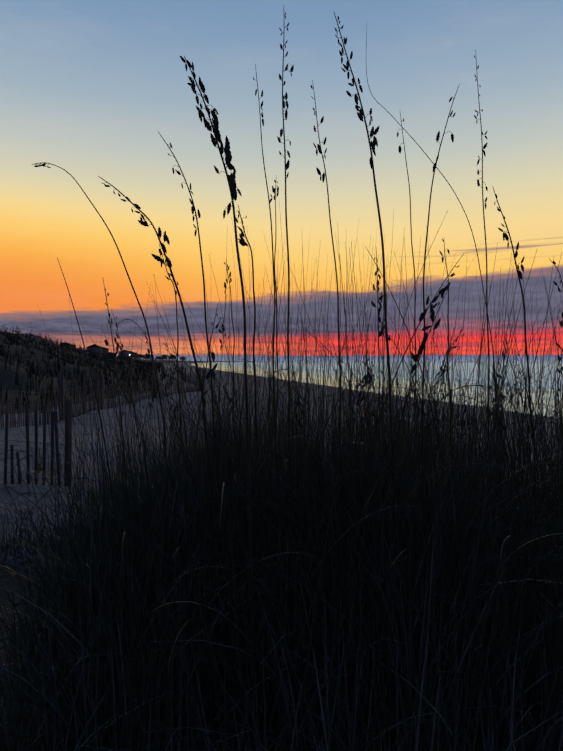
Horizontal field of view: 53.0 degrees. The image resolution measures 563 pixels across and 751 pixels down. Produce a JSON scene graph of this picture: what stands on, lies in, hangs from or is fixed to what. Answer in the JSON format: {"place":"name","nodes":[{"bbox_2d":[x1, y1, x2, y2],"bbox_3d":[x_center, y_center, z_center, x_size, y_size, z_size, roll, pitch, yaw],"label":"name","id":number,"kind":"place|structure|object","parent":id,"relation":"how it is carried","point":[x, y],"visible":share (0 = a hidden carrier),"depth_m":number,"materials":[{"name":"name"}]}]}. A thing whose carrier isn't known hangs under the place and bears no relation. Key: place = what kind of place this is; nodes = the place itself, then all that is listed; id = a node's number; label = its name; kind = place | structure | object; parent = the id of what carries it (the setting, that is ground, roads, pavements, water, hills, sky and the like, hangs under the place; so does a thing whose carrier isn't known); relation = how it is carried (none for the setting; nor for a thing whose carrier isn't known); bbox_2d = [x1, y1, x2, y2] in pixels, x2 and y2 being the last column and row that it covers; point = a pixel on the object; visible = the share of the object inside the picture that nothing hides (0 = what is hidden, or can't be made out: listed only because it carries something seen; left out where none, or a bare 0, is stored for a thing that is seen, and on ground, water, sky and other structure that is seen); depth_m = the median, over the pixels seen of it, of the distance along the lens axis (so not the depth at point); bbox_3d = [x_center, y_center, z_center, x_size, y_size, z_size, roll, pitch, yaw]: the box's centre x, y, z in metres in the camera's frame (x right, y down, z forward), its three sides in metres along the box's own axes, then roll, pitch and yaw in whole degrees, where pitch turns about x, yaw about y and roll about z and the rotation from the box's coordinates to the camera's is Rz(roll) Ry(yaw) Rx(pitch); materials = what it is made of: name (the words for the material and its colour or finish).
{"place":"outdoors","nodes":[
{"label":"outdoors","id":0,"kind":"place"},
{"bbox_2d":[0,331,561,750],"bbox_3d":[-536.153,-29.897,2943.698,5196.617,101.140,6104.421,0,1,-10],"label":"sand ground","id":1,"kind":"structure","parent":0,"point":[10,383],"depth_m":15.24,"materials":[{"name":"grey sand"}]},
{"bbox_2d":[0,399,71,485],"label":"sand fence","id":2,"kind":"object","parent":1,"relation":"on","point":[67,449],"visible":0.77,"depth_m":7.40,"materials":[{"name":"brown wood"}]},
{"bbox_2d":[0,325,175,412],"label":"dune tufts","id":3,"kind":"object","parent":1,"relation":"on","point":[31,372],"visible":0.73,"depth_m":50.43,"materials":[{"name":"black plant"}]},
{"bbox_2d":[86,344,105,354],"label":"beach house","id":4,"kind":"structure","parent":1,"relation":"on","point":[95,348],"depth_m":455.97,"materials":[{"name":"black"}]},
{"bbox_2d":[0,365,204,428],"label":"fence","id":5,"kind":"object","parent":1,"relation":"on","point":[83,393],"visible":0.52,"depth_m":20.46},
{"bbox_2d":[103,347,108,354],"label":"beach house","id":6,"kind":"structure","parent":1,"relation":"on","point":[106,351],"depth_m":500.72,"materials":[{"name":"black"}]},
{"bbox_2d":[118,350,131,357],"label":"beach house","id":7,"kind":"structure","parent":1,"relation":"on","point":[126,354],"depth_m":654.58,"materials":[{"name":"black"}]},
{"bbox_2d":[0,387,562,750],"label":"dune grass clump","id":8,"kind":"object","parent":1,"relation":"on","point":[390,684],"visible":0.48,"depth_m":2.13,"materials":[{"name":"black plant"}]},
{"bbox_2d":[0,383,562,750],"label":"grass blades","id":9,"kind":"object","parent":1,"relation":"on","point":[327,677],"visible":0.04,"depth_m":2.08,"materials":[{"name":"black plant"}]},
{"bbox_2d":[0,11,562,750],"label":"sea oats plant","id":10,"kind":"object","parent":1,"relation":"on","point":[434,488],"depth_m":2.29,"materials":[{"name":"black plant"}]},
{"bbox_2d":[6,203,562,750],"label":"grass","id":11,"kind":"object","parent":1,"relation":"on","point":[348,423],"visible":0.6,"depth_m":2.34,"materials":[{"name":"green plant"}]},
{"bbox_2d":[34,12,562,439],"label":"sea oats spikelets","id":12,"kind":"object","parent":1,"relation":"on","point":[231,180],"visible":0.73,"depth_m":2.41,"materials":[{"name":"black plant"}]},
{"bbox_2d":[0,0,562,360],"label":"sky","id":13,"kind":"structure","parent":0,"point":[88,88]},
{"bbox_2d":[192,361,562,415],"bbox_3d":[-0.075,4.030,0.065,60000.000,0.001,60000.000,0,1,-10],"label":"sea water","id":14,"kind":"structure","parent":0,"point":[471,365],"depth_m":172.96,"materials":[{"name":"grey liquid"}]}
]}

